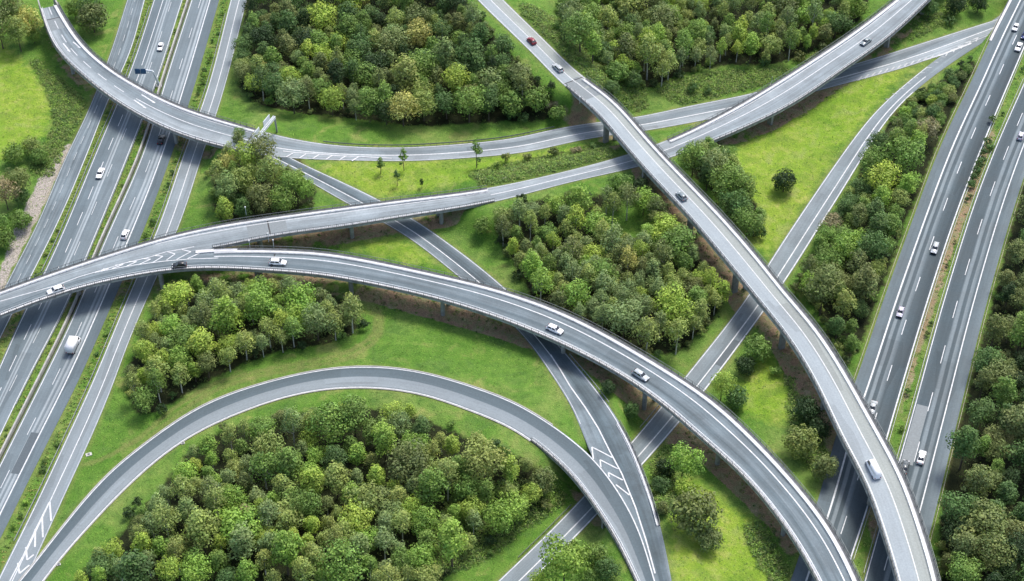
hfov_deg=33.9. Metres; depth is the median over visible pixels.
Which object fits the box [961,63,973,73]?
thicket bush
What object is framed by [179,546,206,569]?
broadleaf tree
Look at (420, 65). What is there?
broadleaf tree
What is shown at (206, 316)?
birch tree
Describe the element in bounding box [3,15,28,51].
broadleaf tree
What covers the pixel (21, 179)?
broadleaf tree
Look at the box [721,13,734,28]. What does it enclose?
birch tree
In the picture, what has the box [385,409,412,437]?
broadleaf tree
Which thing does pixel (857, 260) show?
birch tree
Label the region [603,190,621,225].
birch tree
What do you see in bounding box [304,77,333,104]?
broadleaf tree
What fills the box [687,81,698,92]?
shrub
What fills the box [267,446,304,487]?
slender tree
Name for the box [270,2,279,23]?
slender tree
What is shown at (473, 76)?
birch tree
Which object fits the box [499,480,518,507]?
birch tree
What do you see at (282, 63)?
broadleaf tree
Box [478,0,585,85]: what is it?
approach road
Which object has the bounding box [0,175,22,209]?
broadleaf tree
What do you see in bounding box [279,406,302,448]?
birch tree
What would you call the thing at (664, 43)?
slender tree
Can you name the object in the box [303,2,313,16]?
broadleaf tree
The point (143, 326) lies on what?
birch tree
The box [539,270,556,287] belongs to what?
broadleaf tree
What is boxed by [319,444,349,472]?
broadleaf tree
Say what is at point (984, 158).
shrub
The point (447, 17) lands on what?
slender tree
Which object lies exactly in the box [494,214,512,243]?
birch tree
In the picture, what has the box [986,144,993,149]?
shrub
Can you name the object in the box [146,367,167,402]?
birch tree
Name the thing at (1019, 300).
broadleaf tree
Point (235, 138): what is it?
birch tree
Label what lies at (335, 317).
birch tree
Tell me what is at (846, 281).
broadleaf tree
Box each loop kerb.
[18,365,552,580]
[43,387,529,580]
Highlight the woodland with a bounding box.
[241,0,851,22]
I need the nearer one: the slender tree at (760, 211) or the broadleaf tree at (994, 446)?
the broadleaf tree at (994, 446)
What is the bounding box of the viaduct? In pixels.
[564,75,940,580]
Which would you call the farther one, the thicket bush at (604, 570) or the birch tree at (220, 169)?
the birch tree at (220, 169)
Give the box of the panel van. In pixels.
[865,459,881,479]
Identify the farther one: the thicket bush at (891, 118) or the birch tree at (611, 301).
the thicket bush at (891, 118)
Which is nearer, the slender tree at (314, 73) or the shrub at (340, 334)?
the shrub at (340, 334)
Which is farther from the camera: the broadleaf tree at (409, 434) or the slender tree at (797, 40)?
the slender tree at (797, 40)
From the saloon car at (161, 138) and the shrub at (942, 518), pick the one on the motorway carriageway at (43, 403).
the saloon car at (161, 138)
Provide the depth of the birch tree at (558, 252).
463.12 m
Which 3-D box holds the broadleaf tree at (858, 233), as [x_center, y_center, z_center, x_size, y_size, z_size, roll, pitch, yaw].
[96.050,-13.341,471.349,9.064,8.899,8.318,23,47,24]
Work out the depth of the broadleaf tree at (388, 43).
536.77 m
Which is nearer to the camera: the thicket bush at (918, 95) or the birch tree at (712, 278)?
the birch tree at (712, 278)
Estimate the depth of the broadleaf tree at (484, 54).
532.68 m
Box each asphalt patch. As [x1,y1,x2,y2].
[11,432,38,473]
[715,339,739,366]
[901,404,927,464]
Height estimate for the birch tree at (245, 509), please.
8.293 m
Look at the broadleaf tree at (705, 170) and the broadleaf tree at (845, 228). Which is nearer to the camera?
the broadleaf tree at (845, 228)
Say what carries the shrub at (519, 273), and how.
on the ground
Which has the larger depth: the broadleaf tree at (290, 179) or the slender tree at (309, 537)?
the broadleaf tree at (290, 179)
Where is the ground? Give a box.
[0,0,1023,580]
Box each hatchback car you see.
[120,229,129,239]
[157,42,163,50]
[172,261,186,268]
[526,37,536,44]
[675,191,687,200]
[896,306,904,317]
[1012,23,1019,31]
[1017,131,1023,140]
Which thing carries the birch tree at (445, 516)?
on the ground
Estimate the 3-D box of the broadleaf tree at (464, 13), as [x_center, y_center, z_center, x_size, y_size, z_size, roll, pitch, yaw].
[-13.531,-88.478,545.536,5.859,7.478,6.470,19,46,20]
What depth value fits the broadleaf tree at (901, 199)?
482.22 m
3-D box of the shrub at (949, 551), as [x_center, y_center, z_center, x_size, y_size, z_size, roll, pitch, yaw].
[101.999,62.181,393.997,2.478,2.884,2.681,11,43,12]
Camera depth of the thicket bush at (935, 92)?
523.18 m
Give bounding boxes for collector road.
[0,0,144,337]
[0,0,246,580]
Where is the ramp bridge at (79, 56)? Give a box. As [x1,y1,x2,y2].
[37,0,263,155]
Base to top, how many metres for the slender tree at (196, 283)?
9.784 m
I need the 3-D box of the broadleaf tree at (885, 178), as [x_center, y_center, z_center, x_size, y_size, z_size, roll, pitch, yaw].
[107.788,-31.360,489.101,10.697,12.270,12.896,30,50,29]
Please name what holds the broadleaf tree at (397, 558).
on the ground
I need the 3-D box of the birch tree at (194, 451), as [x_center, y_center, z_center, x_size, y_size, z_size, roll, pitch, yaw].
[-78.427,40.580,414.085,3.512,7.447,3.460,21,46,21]
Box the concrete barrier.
[0,0,189,460]
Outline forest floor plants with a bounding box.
[84,0,1023,580]
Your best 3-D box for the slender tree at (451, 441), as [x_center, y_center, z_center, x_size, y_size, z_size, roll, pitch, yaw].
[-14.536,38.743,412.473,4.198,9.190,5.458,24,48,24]
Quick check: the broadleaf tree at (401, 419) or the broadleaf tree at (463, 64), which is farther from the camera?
the broadleaf tree at (463, 64)
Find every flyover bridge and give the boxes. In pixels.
[0,185,512,302]
[0,246,861,580]
[667,0,930,152]
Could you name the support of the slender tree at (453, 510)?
on the ground
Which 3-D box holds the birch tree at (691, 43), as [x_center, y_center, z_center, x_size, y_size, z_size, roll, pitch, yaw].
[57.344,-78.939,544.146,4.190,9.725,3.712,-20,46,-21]
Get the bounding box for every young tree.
[377,157,384,173]
[394,169,400,185]
[398,147,408,170]
[470,138,482,167]
[610,191,623,210]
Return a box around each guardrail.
[14,15,224,540]
[16,43,169,403]
[41,5,149,270]
[323,126,553,146]
[518,505,570,557]
[569,353,608,401]
[853,14,1000,379]
[853,53,1023,559]
[864,78,1023,570]
[930,183,1023,540]
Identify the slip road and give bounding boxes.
[269,156,619,431]
[639,526,671,580]
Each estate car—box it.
[46,284,64,294]
[269,258,286,265]
[546,323,563,334]
[552,63,563,72]
[632,368,649,381]
[930,241,939,254]
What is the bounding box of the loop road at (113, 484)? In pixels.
[21,367,550,580]
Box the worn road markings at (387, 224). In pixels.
[5,0,987,561]
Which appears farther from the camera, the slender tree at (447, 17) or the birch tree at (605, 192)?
the slender tree at (447, 17)
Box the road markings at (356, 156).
[0,0,1023,580]
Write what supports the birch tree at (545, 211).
on the ground
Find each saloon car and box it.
[96,168,104,178]
[157,135,165,144]
[860,37,871,45]
[868,400,877,414]
[901,460,909,474]
[916,450,926,464]
[1014,42,1022,51]
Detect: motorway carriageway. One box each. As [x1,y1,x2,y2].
[0,0,182,435]
[0,0,218,537]
[791,0,1023,580]
[864,83,1023,580]
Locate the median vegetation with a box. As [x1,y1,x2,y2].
[0,0,1023,571]
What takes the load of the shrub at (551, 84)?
on the ground
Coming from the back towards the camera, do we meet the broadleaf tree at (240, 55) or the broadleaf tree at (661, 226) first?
the broadleaf tree at (240, 55)
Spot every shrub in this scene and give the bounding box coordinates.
[39,465,45,472]
[53,440,60,446]
[122,505,135,518]
[125,387,136,395]
[131,496,142,505]
[141,232,148,238]
[155,403,167,413]
[167,391,176,398]
[218,422,226,431]
[246,92,254,98]
[248,347,258,358]
[264,95,274,104]
[295,340,306,349]
[304,200,314,207]
[336,329,346,338]
[356,317,369,328]
[445,420,454,427]
[483,533,496,545]
[486,549,493,555]
[490,438,500,448]
[493,161,500,169]
[494,235,503,244]
[501,153,510,161]
[503,247,510,257]
[505,112,515,119]
[512,269,523,279]
[516,194,527,203]
[517,111,528,122]
[522,153,531,159]
[540,497,552,509]
[545,80,555,89]
[547,147,558,154]
[552,20,561,28]
[570,146,581,153]
[590,142,600,149]
[640,344,652,355]
[649,78,657,87]
[653,350,662,356]
[672,343,680,349]
[673,69,684,78]
[685,340,692,346]
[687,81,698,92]
[695,325,706,334]
[696,64,703,70]
[701,315,711,326]
[703,86,711,94]
[705,58,714,65]
[755,226,766,237]
[758,59,770,65]
[769,366,781,375]
[788,282,801,293]
[794,50,805,61]
[795,272,803,280]
[815,302,824,310]
[817,42,827,50]
[819,314,827,322]
[822,321,832,331]
[826,331,837,340]
[832,341,843,350]
[839,335,846,343]
[841,356,850,364]
[844,345,856,355]
[866,290,878,300]
[879,256,888,266]
[890,229,901,238]
[905,388,912,393]
[934,540,947,550]
[934,556,944,565]
[937,566,945,578]
[939,515,951,525]
[942,550,951,558]
[943,15,955,25]
[956,60,965,68]
[966,180,975,187]
[970,173,978,180]
[971,165,981,174]
[974,159,983,167]
[977,157,986,161]
[979,147,987,154]
[983,137,991,143]
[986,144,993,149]
[988,114,996,121]
[995,292,1004,301]
[1001,264,1012,271]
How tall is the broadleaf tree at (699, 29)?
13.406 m
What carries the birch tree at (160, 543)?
on the ground
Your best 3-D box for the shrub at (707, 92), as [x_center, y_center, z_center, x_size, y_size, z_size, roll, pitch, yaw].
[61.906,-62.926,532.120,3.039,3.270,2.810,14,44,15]
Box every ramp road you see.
[245,19,996,160]
[488,140,680,200]
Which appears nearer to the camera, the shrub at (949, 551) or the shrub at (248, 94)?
the shrub at (949, 551)
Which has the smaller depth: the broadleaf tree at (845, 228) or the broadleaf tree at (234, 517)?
the broadleaf tree at (234, 517)
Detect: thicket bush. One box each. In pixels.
[0,142,25,164]
[0,226,16,250]
[7,208,32,230]
[11,186,30,205]
[20,135,42,156]
[25,29,40,43]
[28,147,47,164]
[64,0,81,17]
[74,2,108,33]
[229,192,247,207]
[330,303,355,326]
[472,215,492,234]
[475,65,503,93]
[490,33,515,55]
[495,64,513,80]
[496,89,525,116]
[505,61,532,84]
[521,85,549,111]
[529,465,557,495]
[547,105,565,119]
[555,0,569,11]
[576,16,600,35]
[578,567,602,580]
[581,541,609,570]
[583,28,606,48]
[590,39,615,63]
[591,556,620,580]
[599,379,617,394]
[603,60,630,82]
[603,79,619,94]
[623,69,641,86]
[623,401,639,419]
[631,176,648,194]
[649,475,671,494]
[655,457,675,477]
[656,499,669,514]
[673,477,693,494]
[693,525,724,552]
[722,384,748,409]
[734,355,756,376]
[741,333,773,362]
[771,167,797,192]
[781,423,821,459]
[790,395,823,424]
[807,415,832,440]
[809,452,838,481]
[888,116,899,124]
[896,105,910,114]
[897,112,912,123]
[905,95,917,104]
[908,100,919,110]
[910,107,919,117]
[914,89,926,101]
[916,107,928,117]
[921,0,939,16]
[923,92,932,100]
[925,104,940,118]
[926,94,939,103]
[927,83,937,89]
[930,102,942,111]
[931,89,942,99]
[935,111,946,119]
[935,118,944,126]
[936,81,947,92]
[936,93,949,102]
[936,100,945,107]
[942,84,956,94]
[943,67,956,79]
[945,0,967,13]
[946,92,958,102]
[947,74,958,82]
[949,79,960,88]
[956,70,967,79]
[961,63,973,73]
[969,0,988,11]
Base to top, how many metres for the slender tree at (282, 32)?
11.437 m
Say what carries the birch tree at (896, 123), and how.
on the ground
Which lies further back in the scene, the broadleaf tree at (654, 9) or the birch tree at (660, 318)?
the broadleaf tree at (654, 9)
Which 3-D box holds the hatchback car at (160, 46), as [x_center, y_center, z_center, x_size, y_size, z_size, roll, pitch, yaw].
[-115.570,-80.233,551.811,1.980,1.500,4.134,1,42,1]
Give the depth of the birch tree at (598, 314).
442.64 m
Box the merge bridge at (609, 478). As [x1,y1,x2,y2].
[531,354,659,580]
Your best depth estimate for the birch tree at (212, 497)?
394.81 m
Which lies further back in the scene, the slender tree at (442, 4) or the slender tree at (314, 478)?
the slender tree at (442, 4)
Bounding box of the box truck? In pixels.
[64,336,80,353]
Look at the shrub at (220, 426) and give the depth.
422.07 m
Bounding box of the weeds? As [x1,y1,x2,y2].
[45,6,936,560]
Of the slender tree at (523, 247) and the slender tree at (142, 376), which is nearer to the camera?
the slender tree at (142, 376)
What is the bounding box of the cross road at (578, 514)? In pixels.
[498,16,998,580]
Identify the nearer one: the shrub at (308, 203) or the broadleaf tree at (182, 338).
the broadleaf tree at (182, 338)
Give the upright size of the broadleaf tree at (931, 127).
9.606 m
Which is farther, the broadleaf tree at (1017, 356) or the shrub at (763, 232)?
the shrub at (763, 232)
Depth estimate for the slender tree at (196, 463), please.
410.46 m
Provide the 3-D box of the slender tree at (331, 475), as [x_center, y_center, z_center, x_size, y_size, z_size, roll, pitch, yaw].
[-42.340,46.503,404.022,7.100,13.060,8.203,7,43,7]
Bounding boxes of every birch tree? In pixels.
[91,565,106,580]
[110,557,125,580]
[123,372,141,390]
[128,514,146,535]
[128,524,150,544]
[133,319,152,339]
[139,549,156,574]
[140,511,161,538]
[143,353,170,391]
[144,491,170,526]
[146,300,160,320]
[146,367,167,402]
[149,331,161,349]
[149,535,170,558]
[151,503,182,537]
[155,484,175,507]
[159,336,173,353]
[161,300,173,316]
[165,538,186,571]
[169,362,190,392]
[169,473,197,498]
[173,495,197,528]
[175,303,187,320]
[180,284,194,305]
[186,444,200,458]
[190,311,203,328]
[191,299,218,331]
[194,289,217,312]
[197,475,224,505]
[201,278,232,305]
[202,485,227,519]
[203,450,218,468]
[207,159,225,183]
[209,472,222,488]
[210,172,224,186]
[211,534,226,550]
[217,345,237,371]
[218,468,238,484]
[220,423,239,448]
[221,141,233,154]
[221,448,237,467]
[221,482,235,501]
[231,130,244,148]
[233,328,255,359]
[237,419,251,439]
[238,292,263,323]
[238,503,253,522]
[239,454,256,474]
[240,22,252,39]
[245,163,257,185]
[246,10,261,30]
[247,485,266,502]
[248,54,265,73]
[249,451,279,489]
[251,63,271,100]
[254,333,270,356]
[255,497,281,530]
[255,549,275,574]
[256,530,277,559]
[258,316,280,346]
[261,45,282,64]
[263,568,282,580]
[265,279,281,297]
[271,293,284,306]
[271,473,296,498]
[272,308,292,336]
[274,328,289,351]
[276,510,297,535]
[277,275,301,297]
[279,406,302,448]
[283,315,304,346]
[291,556,318,580]
[294,439,309,461]
[295,6,312,29]
[299,39,315,61]
[299,541,322,566]
[300,408,316,430]
[301,77,316,111]
[305,546,327,572]
[313,287,329,305]
[313,568,332,580]
[316,527,331,545]
[317,299,335,315]
[317,494,334,514]
[320,74,329,86]
[320,515,335,528]
[322,309,345,339]
[322,523,346,556]
[324,293,337,308]
[328,33,342,49]
[329,45,344,71]
[330,504,345,519]
[334,519,355,541]
[338,82,348,108]
[339,291,365,332]
[342,58,361,82]
[347,532,373,568]
[348,98,362,119]
[353,23,368,42]
[360,554,378,573]
[363,451,379,468]
[367,569,384,580]
[368,28,380,53]
[368,524,396,559]
[371,67,387,95]
[374,485,393,510]
[375,79,393,104]
[375,510,394,533]
[378,558,395,579]
[379,563,403,580]
[383,49,396,67]
[384,7,406,27]
[386,485,408,506]
[390,508,413,540]
[390,540,407,560]
[394,42,412,64]
[400,24,408,38]
[400,564,417,580]
[402,475,421,503]
[411,447,431,467]
[414,75,429,100]
[425,10,435,23]
[425,22,434,36]
[426,438,441,461]
[428,65,443,86]
[429,14,441,37]
[432,17,453,38]
[432,431,446,452]
[433,82,444,97]
[435,9,444,22]
[436,457,460,500]
[436,513,452,533]
[464,1,482,23]
[466,21,476,35]
[466,73,480,84]
[466,509,483,533]
[467,430,486,457]
[484,44,496,63]
[486,55,497,68]
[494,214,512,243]
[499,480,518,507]
[508,197,527,225]
[512,69,533,99]
[513,250,526,266]
[523,209,537,241]
[527,249,542,269]
[529,267,555,301]
[536,242,547,256]
[538,202,552,225]
[539,253,557,270]
[545,231,562,248]
[551,280,571,300]
[553,249,563,273]
[556,0,583,17]
[556,204,570,231]
[556,234,583,270]
[557,218,574,238]
[557,251,574,279]
[561,5,577,24]
[563,190,574,202]
[564,259,585,292]
[565,203,586,231]
[570,301,587,317]
[571,231,583,243]
[578,235,594,255]
[579,259,589,277]
[579,263,596,294]
[586,254,608,269]
[589,268,614,300]
[590,204,602,219]
[591,217,611,244]
[591,302,612,329]
[593,288,610,307]
[596,4,618,28]
[600,185,612,214]
[600,222,624,260]
[601,50,613,66]
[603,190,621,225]
[603,253,618,267]
[604,28,615,43]
[606,297,620,317]
[608,264,625,282]
[608,281,625,302]
[609,239,632,272]
[614,19,625,37]
[614,53,633,68]
[614,286,631,306]
[618,181,641,220]
[618,278,638,296]
[620,245,640,271]
[622,270,635,285]
[623,234,633,253]
[629,314,662,354]
[630,291,642,305]
[631,22,644,39]
[631,239,649,257]
[631,256,649,273]
[631,268,645,283]
[633,286,648,297]
[634,11,642,29]
[634,230,653,256]
[635,33,661,79]
[635,46,648,70]
[635,275,645,288]
[637,293,655,321]
[638,26,659,59]
[641,19,649,28]
[644,251,653,262]
[644,257,662,286]
[645,194,670,215]
[646,277,667,309]
[646,297,656,317]
[647,210,663,225]
[650,21,667,44]
[650,243,674,276]
[651,43,667,73]
[651,59,671,86]
[652,237,668,265]
[654,310,667,341]
[660,261,675,282]
[660,316,689,354]
[661,210,671,229]
[662,28,672,40]
[662,271,674,288]
[663,39,673,51]
[663,50,678,78]
[663,276,685,301]
[664,224,681,244]
[665,48,676,69]
[670,27,679,47]
[672,12,683,24]
[675,29,694,65]
[675,45,688,71]
[675,267,693,285]
[681,18,688,29]
[682,301,694,321]
[684,34,694,55]
[685,313,702,338]
[686,243,700,268]
[689,45,702,63]
[691,298,709,322]
[693,37,708,61]
[698,260,708,273]
[703,31,713,56]
[703,284,716,305]
[704,266,720,293]
[705,45,718,68]
[706,290,723,314]
[716,37,727,61]
[719,23,729,38]
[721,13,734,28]
[722,33,732,55]
[730,40,743,60]
[734,14,748,40]
[741,10,755,31]
[749,11,765,31]
[758,11,776,49]
[765,20,773,34]
[774,18,788,38]
[774,24,788,52]
[778,5,798,37]
[783,23,801,60]
[798,254,818,281]
[804,0,823,26]
[818,18,828,28]
[843,186,854,198]
[843,248,869,275]
[888,117,903,133]
[902,118,917,148]
[909,130,927,147]
[914,122,927,138]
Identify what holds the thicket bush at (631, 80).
on the ground
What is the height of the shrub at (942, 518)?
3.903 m
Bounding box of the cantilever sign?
[135,69,161,86]
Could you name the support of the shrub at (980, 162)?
on the ground
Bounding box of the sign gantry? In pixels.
[252,114,277,157]
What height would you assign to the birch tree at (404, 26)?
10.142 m
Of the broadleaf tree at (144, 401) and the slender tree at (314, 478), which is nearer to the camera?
the slender tree at (314, 478)
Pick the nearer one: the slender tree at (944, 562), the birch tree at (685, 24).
the slender tree at (944, 562)
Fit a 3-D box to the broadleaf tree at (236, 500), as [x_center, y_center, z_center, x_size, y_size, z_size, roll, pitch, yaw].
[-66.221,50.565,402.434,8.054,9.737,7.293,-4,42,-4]
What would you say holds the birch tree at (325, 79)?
on the ground
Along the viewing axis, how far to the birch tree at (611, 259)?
464.12 m
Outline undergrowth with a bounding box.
[29,0,976,580]
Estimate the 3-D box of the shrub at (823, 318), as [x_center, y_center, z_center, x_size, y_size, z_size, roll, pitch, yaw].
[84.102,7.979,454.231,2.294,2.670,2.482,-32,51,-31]
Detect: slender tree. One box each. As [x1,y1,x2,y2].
[73,570,88,580]
[90,546,109,565]
[113,548,155,580]
[129,531,154,554]
[134,505,149,519]
[135,367,150,387]
[154,347,171,374]
[155,294,163,316]
[178,315,191,330]
[181,505,221,552]
[184,326,218,366]
[187,305,198,318]
[187,362,202,381]
[189,457,202,475]
[189,476,204,499]
[190,274,204,293]
[196,432,219,454]
[201,465,215,479]
[206,276,222,297]
[207,187,221,208]
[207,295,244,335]
[208,549,230,575]
[215,195,233,221]
[215,520,227,540]
[226,160,240,183]
[226,521,256,563]
[232,307,243,329]
[233,198,252,219]
[233,438,250,455]
[234,557,258,580]
[235,472,255,495]
[242,288,277,334]
[254,497,264,518]
[256,41,270,65]
[260,20,273,36]
[263,490,280,508]
[267,303,288,323]
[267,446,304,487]
[268,529,306,575]
[269,12,281,38]
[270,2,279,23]
[270,409,290,433]
[274,28,287,57]
[276,0,297,23]
[276,9,300,35]
[277,33,297,64]
[282,164,293,176]
[288,527,300,542]
[294,449,302,466]
[295,465,325,499]
[296,56,308,70]
[298,60,317,77]
[299,532,315,547]
[302,515,322,537]
[310,7,321,24]
[312,51,328,72]
[312,67,326,89]
[319,0,332,6]
[320,459,351,498]
[323,26,333,42]
[326,57,345,85]
[333,0,366,13]
[335,0,359,27]
[335,83,346,100]
[340,481,358,506]
[343,435,358,453]
[344,87,362,114]
[347,82,359,92]
[347,441,367,468]
[351,467,363,487]
[354,9,371,34]
[366,463,385,493]
[371,418,397,462]
[374,12,387,28]
[375,0,392,15]
[379,67,397,92]
[385,83,402,102]
[385,478,401,495]
[388,53,421,96]
[397,0,415,12]
[404,402,416,418]
[410,414,432,438]
[414,466,451,514]
[415,529,439,551]
[417,2,427,17]
[422,35,439,53]
[429,36,457,80]
[436,516,469,567]
[437,0,450,15]
[442,434,460,457]
[443,12,451,33]
[447,504,462,519]
[448,12,466,34]
[451,454,473,479]
[455,32,471,58]
[456,4,466,23]
[468,55,487,78]
[469,21,492,45]
[477,477,494,507]
[485,83,500,106]
[495,443,513,463]
[501,454,519,482]
[506,237,519,253]
[507,224,523,242]
[518,237,533,254]
[518,457,534,475]
[519,248,543,286]
[531,235,542,250]
[546,289,568,309]
[550,270,566,290]
[558,1,567,22]
[563,184,594,224]
[584,29,603,61]
[586,297,600,323]
[613,31,636,62]
[624,13,638,31]
[628,60,642,73]
[651,23,665,46]
[658,39,671,55]
[672,21,683,38]
[674,251,694,278]
[675,28,685,48]
[687,285,707,309]
[702,25,716,44]
[705,136,713,147]
[706,141,717,151]
[710,0,729,20]
[710,17,718,34]
[711,279,732,306]
[725,153,739,178]
[727,164,744,185]
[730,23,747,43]
[735,190,752,209]
[740,31,761,62]
[754,206,766,220]
[759,0,765,10]
[760,2,777,30]
[761,49,770,65]
[791,29,802,51]
[794,10,803,27]
[798,25,807,44]
[803,34,811,49]
[808,23,817,45]
[813,233,828,253]
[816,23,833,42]
[827,315,846,341]
[833,280,846,305]
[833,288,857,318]
[843,212,853,227]
[843,318,858,334]
[843,333,861,357]
[845,0,867,24]
[849,202,868,232]
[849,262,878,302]
[856,195,870,213]
[859,174,868,187]
[861,185,874,199]
[864,211,891,242]
[865,197,884,224]
[872,184,891,206]
[879,213,903,237]
[885,127,906,163]
[896,173,915,197]
[913,140,925,161]
[937,553,954,574]
[945,425,982,469]
[948,531,981,560]
[960,462,996,498]
[973,367,996,399]
[974,435,991,459]
[981,312,1010,350]
[982,499,1007,520]
[982,570,1003,580]
[989,375,1019,413]
[990,458,1004,473]
[993,480,1019,506]
[995,269,1016,288]
[995,403,1015,435]
[1000,281,1016,306]
[1002,358,1016,372]
[1005,238,1023,266]
[1007,311,1023,351]
[1008,501,1023,525]
[1017,388,1023,402]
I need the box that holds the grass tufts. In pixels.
[0,0,1023,580]
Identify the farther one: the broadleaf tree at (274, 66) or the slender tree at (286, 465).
the broadleaf tree at (274, 66)
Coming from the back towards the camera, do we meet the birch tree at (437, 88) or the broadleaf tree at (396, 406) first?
the birch tree at (437, 88)
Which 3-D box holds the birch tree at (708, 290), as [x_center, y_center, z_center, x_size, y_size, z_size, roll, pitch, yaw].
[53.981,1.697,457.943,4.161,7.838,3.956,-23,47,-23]
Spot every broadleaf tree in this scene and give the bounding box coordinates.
[0,0,24,26]
[0,6,10,48]
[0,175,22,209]
[0,214,10,234]
[2,166,30,192]
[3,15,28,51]
[10,3,43,36]
[73,0,103,18]
[85,549,122,579]
[99,536,124,559]
[121,364,140,378]
[129,384,156,413]
[131,338,157,368]
[146,321,164,341]
[154,554,182,580]
[155,280,194,312]
[156,314,177,328]
[158,312,182,344]
[163,322,197,360]
[165,532,192,555]
[167,344,195,376]
[170,458,199,486]
[170,504,186,525]
[177,554,214,580]
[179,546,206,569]
[195,350,218,377]
[209,503,264,546]
[211,170,239,206]
[212,334,236,355]
[215,565,241,580]
[217,153,236,170]
[219,484,250,510]
[223,282,247,308]
[226,458,249,480]
[228,141,258,167]
[228,298,245,316]
[229,163,259,196]
[230,33,254,53]
[231,126,245,137]
[232,47,251,61]
[232,56,249,77]
[232,61,257,82]
[233,332,255,352]
[235,274,276,307]
[240,278,256,292]
[243,72,266,94]
[243,328,260,343]
[243,413,277,442]
[245,183,274,214]
[246,130,277,163]
[247,429,285,462]
[248,23,280,47]
[250,523,276,547]
[253,9,267,24]
[254,156,284,189]
[258,13,273,29]
[261,72,284,105]
[264,61,281,78]
[267,184,299,213]
[274,60,295,75]
[274,496,304,527]
[275,75,308,113]
[275,484,306,508]
[278,65,303,83]
[278,167,304,196]
[279,0,301,14]
[280,280,319,315]
[280,299,313,329]
[288,26,316,57]
[288,49,308,65]
[289,487,323,519]
[295,24,319,43]
[295,175,315,200]
[297,427,321,448]
[298,457,325,481]
[300,302,338,340]
[300,406,320,427]
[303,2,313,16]
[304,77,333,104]
[304,400,356,446]
[305,0,338,34]
[305,30,329,52]
[305,444,326,465]
[309,42,333,66]
[311,537,369,580]
[315,85,345,115]
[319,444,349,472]
[328,30,348,51]
[330,393,371,436]
[333,12,359,40]
[335,497,375,535]
[339,479,388,521]
[341,48,363,77]
[345,32,375,68]
[346,525,381,554]
[349,61,379,87]
[354,415,388,446]
[355,86,383,120]
[357,4,379,26]
[360,51,390,72]
[367,23,381,35]
[371,100,399,124]
[374,498,402,525]
[375,26,414,64]
[378,400,406,422]
[382,23,405,48]
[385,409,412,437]
[385,435,434,487]
[386,89,421,126]
[389,545,418,572]
[397,9,414,29]
[400,430,430,454]
[400,494,427,522]
[402,45,422,58]
[403,1,429,29]
[405,17,432,50]
[405,48,439,84]
[405,541,440,574]
[408,89,438,120]
[409,502,440,536]
[410,80,434,104]
[411,48,438,75]
[412,561,444,580]
[425,455,458,481]
[426,6,437,18]
[431,87,462,118]
[436,41,456,59]
[441,62,471,101]
[444,0,471,11]
[446,59,471,82]
[450,30,466,44]
[452,469,482,500]
[453,36,485,73]
[453,84,489,122]
[455,532,477,553]
[456,494,485,523]
[458,83,481,107]
[460,434,520,481]
[462,9,479,22]
[479,46,495,63]
[479,89,499,120]
[479,498,518,534]
[492,52,512,69]
[492,205,518,226]
[494,79,514,94]
[496,488,531,522]
[519,482,542,506]
[524,201,541,218]
[527,568,548,580]
[532,221,558,243]
[538,532,591,580]
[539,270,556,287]
[543,193,568,215]
[557,279,591,313]
[560,9,603,52]
[560,22,584,44]
[574,254,591,269]
[578,2,601,22]
[580,207,618,240]
[582,242,607,260]
[591,258,619,284]
[594,4,610,21]
[600,295,644,339]
[605,27,619,39]
[605,171,632,199]
[607,40,623,60]
[608,0,623,14]
[611,307,639,328]
[614,0,648,18]
[616,21,635,39]
[628,186,661,214]
[637,9,651,23]
[638,222,658,244]
[642,1,669,23]
[644,274,666,297]
[648,232,669,252]
[649,2,679,38]
[650,212,681,239]
[653,282,696,326]
[656,223,698,263]
[664,4,680,19]
[664,440,706,479]
[667,485,724,537]
[675,140,706,176]
[680,7,694,20]
[682,274,705,294]
[684,18,707,47]
[690,269,708,284]
[694,0,710,11]
[695,138,709,152]
[696,145,732,185]
[696,160,716,190]
[706,160,746,202]
[709,369,738,400]
[716,188,753,225]
[718,24,736,39]
[720,145,736,155]
[729,203,764,237]
[730,172,760,196]
[744,30,760,41]
[752,214,765,235]
[758,32,784,58]
[765,0,800,14]
[773,9,790,22]
[793,0,823,27]
[798,269,820,294]
[802,262,845,315]
[810,253,825,269]
[813,242,837,265]
[813,260,844,292]
[815,222,838,243]
[817,211,843,231]
[817,248,844,272]
[819,9,836,24]
[823,7,838,19]
[824,209,844,229]
[825,11,854,38]
[831,229,861,265]
[832,222,853,245]
[835,197,856,218]
[835,271,855,292]
[842,192,860,212]
[843,227,870,249]
[848,177,871,197]
[850,2,870,18]
[852,229,890,265]
[852,298,869,318]
[858,145,891,180]
[858,191,874,203]
[862,159,903,194]
[865,130,890,151]
[870,259,886,276]
[878,236,897,254]
[881,135,924,178]
[886,127,906,143]
[886,203,904,218]
[888,187,911,208]
[898,170,922,193]
[901,118,918,138]
[916,116,940,143]
[937,490,983,529]
[941,515,974,545]
[945,551,984,580]
[954,497,1009,539]
[965,396,1000,429]
[969,530,1018,572]
[971,345,1005,371]
[980,423,1009,450]
[983,439,1010,462]
[983,469,1005,494]
[986,357,1023,389]
[992,349,1012,362]
[993,528,1023,566]
[993,560,1019,580]
[998,313,1018,342]
[998,402,1023,447]
[999,439,1023,472]
[999,514,1023,545]
[1000,466,1022,487]
[1007,370,1023,394]
[1009,285,1023,311]
[1011,349,1023,369]
[1013,195,1023,224]
[1015,270,1023,295]
[1015,564,1023,580]
[1018,228,1023,248]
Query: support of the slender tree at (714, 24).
on the ground
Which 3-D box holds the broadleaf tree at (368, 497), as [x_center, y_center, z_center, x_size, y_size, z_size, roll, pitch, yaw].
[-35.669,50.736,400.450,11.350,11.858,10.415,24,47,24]

